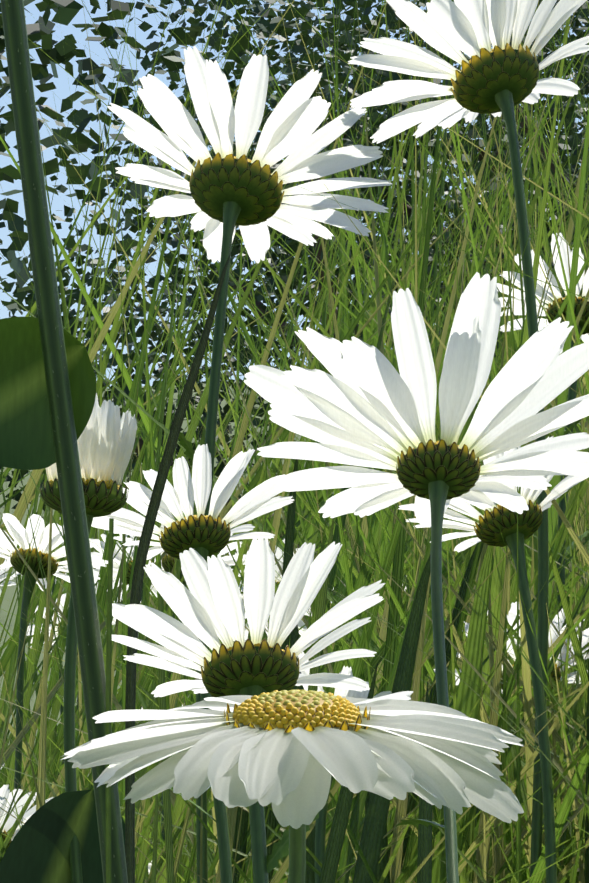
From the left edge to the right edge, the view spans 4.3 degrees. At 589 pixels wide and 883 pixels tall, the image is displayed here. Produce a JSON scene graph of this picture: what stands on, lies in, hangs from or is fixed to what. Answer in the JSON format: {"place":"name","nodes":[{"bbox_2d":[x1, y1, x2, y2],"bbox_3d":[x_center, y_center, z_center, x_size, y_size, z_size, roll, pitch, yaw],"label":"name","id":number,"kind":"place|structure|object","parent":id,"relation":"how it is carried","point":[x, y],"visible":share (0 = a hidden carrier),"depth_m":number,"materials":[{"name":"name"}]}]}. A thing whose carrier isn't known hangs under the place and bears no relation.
{"place":"outdoors","nodes":[
{"label":"outdoors","id":0,"kind":"place"},
{"bbox_2d":[0,0,588,882],"bbox_3d":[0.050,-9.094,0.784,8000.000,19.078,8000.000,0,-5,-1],"label":"ground","id":1,"kind":"structure","parent":0,"point":[9,595],"depth_m":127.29,"materials":[{"name":"green plant"}]},
{"bbox_2d":[0,561,16,594],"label":"daisy","id":2,"kind":"object","parent":1,"relation":"on","point":[2,577],"visible":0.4,"depth_m":6.23,"materials":[{"name":"white plant"}]},
{"bbox_2d":[0,785,53,861],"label":"daisy","id":3,"kind":"object","parent":1,"relation":"on","point":[8,796],"visible":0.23,"depth_m":2.81,"materials":[{"name":"white plant"}]},
{"bbox_2d":[5,526,63,764],"bbox_3d":[-0.156,0.462,5.300,0.055,0.825,0.078,4,-6,-38],"label":"daisy","id":4,"kind":"object","parent":1,"relation":"on","point":[60,675],"depth_m":5.33,"materials":[{"name":"white plant"}]},
{"bbox_2d":[0,0,79,179],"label":"tree","id":5,"kind":"object","parent":1,"relation":"on","point":[65,16],"visible":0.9,"depth_m":30.73,"materials":[{"name":"green plant"}]},
{"bbox_2d":[40,30,54,34],"bbox_3d":[-5.899,-1.535,36.936,11.317,10.510,9.407,0,-5,-1],"label":"tree","id":6,"kind":"object","parent":1,"relation":"on","point":[42,32],"visible":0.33,"depth_m":39.48,"materials":[{"name":"green plant"}]},
{"bbox_2d":[0,513,107,835],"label":"daisy","id":7,"kind":"object","parent":1,"relation":"on","point":[15,527],"visible":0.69,"depth_m":2.99,"materials":[{"name":"white plant"}]},
{"bbox_2d":[0,0,128,882],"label":"plant","id":8,"kind":"object","parent":1,"relation":"on","point":[47,387],"visible":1,"depth_m":1.49,"materials":[{"name":"green plant"}]},
{"bbox_2d":[26,594,115,709],"bbox_3d":[-0.136,0.461,4.784,0.056,0.737,0.056,-2,-6,26],"label":"daisy","id":9,"kind":"object","parent":1,"relation":"on","point":[63,597],"visible":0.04,"depth_m":4.81,"materials":[{"name":"white plant"}]},
{"bbox_2d":[40,393,136,882],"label":"daisy bud","id":10,"kind":"object","parent":1,"relation":"on","point":[105,440],"visible":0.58,"depth_m":1.57,"materials":[{"name":"white plant"}]},
{"bbox_2d":[91,534,163,721],"bbox_3d":[-0.080,0.393,3.863,0.063,0.712,0.050,3,-6,-28],"label":"daisy","id":11,"kind":"object","parent":1,"relation":"on","point":[116,559],"visible":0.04,"depth_m":3.89,"materials":[{"name":"white plant"}]},
{"bbox_2d":[0,0,311,335],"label":"tree","id":12,"kind":"object","parent":1,"relation":"on","point":[58,53],"visible":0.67,"depth_m":34.35,"materials":[{"name":"green plant"}]},
{"bbox_2d":[114,524,245,870],"bbox_3d":[-0.042,0.352,3.045,0.058,0.651,0.050,-4,-6,37],"label":"daisy","id":13,"kind":"object","parent":1,"relation":"on","point":[166,560],"visible":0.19,"depth_m":3.06,"materials":[{"name":"white plant"}]},
{"bbox_2d":[91,444,293,882],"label":"daisy","id":14,"kind":"object","parent":1,"relation":"on","point":[203,535],"visible":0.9,"depth_m":1.83,"materials":[{"name":"white plant"}]},
{"bbox_2d":[112,536,384,882],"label":"daisy","id":15,"kind":"object","parent":1,"relation":"on","point":[208,608],"visible":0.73,"depth_m":1.48,"materials":[{"name":"white plant"}]},
{"bbox_2d":[107,46,391,882],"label":"daisy","id":16,"kind":"object","parent":1,"relation":"on","point":[227,189],"visible":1,"depth_m":2.06,"materials":[{"name":"white plant"}]},
{"bbox_2d":[224,539,333,639],"bbox_3d":[-0.012,0.379,3.478,0.056,0.674,0.050,-4,-6,35],"label":"daisy","id":17,"kind":"object","parent":1,"relation":"on","point":[278,555],"depth_m":3.50,"materials":[{"name":"white plant"}]},
{"bbox_2d":[60,690,523,882],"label":"daisy","id":18,"kind":"object","parent":1,"relation":"on","point":[286,754],"visible":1,"depth_m":1.20,"materials":[{"name":"white plant"}]},
{"bbox_2d":[0,0,587,575],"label":"tree","id":19,"kind":"object","parent":1,"relation":"on","point":[266,26],"visible":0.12,"depth_m":61.08,"materials":[{"name":"green plant"}]},
{"bbox_2d":[35,0,588,423],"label":"tree","id":20,"kind":"object","parent":1,"relation":"on","point":[323,83],"visible":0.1,"depth_m":64.53,"materials":[{"name":"green plant"}]},
{"bbox_2d":[298,652,391,882],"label":"daisy","id":21,"kind":"object","parent":1,"relation":"on","point":[320,828],"depth_m":1.98,"materials":[{"name":"white plant"}]},
{"bbox_2d":[122,0,588,356],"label":"tree","id":22,"kind":"object","parent":1,"relation":"on","point":[396,35],"visible":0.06,"depth_m":114.72,"materials":[{"name":"green plant"}]},
{"bbox_2d":[193,0,588,372],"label":"tree","id":23,"kind":"object","parent":1,"relation":"on","point":[309,42],"visible":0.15,"depth_m":60.04,"materials":[{"name":"green plant"}]},
{"bbox_2d":[244,272,588,882],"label":"daisy","id":24,"kind":"object","parent":1,"relation":"on","point":[366,405],"visible":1,"depth_m":1.33,"materials":[{"name":"white plant"}]},
{"bbox_2d":[348,0,588,876],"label":"daisy","id":25,"kind":"object","parent":1,"relation":"on","point":[500,77],"visible":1,"depth_m":2.08,"materials":[{"name":"white plant"}]},
{"bbox_2d":[368,0,588,262],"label":"tree","id":26,"kind":"object","parent":1,"relation":"on","point":[575,28],"visible":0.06,"depth_m":69.67,"materials":[{"name":"green plant"}]},
{"bbox_2d":[398,435,588,882],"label":"daisy","id":27,"kind":"object","parent":1,"relation":"on","point":[486,530],"visible":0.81,"depth_m":1.98,"materials":[{"name":"white plant"}]},
{"bbox_2d":[433,602,588,822],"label":"daisy","id":28,"kind":"object","parent":1,"relation":"on","point":[511,615],"visible":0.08,"depth_m":2.33,"materials":[{"name":"white plant"}]},
{"bbox_2d":[497,233,588,839],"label":"daisy","id":29,"kind":"object","parent":1,"relation":"on","point":[551,307],"visible":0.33,"depth_m":2.58,"materials":[{"name":"white plant"}]},
{"bbox_2d":[0,0,588,387],"label":"sky","id":30,"kind":"structure","parent":0,"point":[62,84],"materials":[{"name":"blue"}]},
{"bbox_2d":[105,253,588,882],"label":"stems","id":31,"kind":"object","parent":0,"point":[373,843],"depth_m":1.95,"materials":[{"name":"green plant"}]}
]}

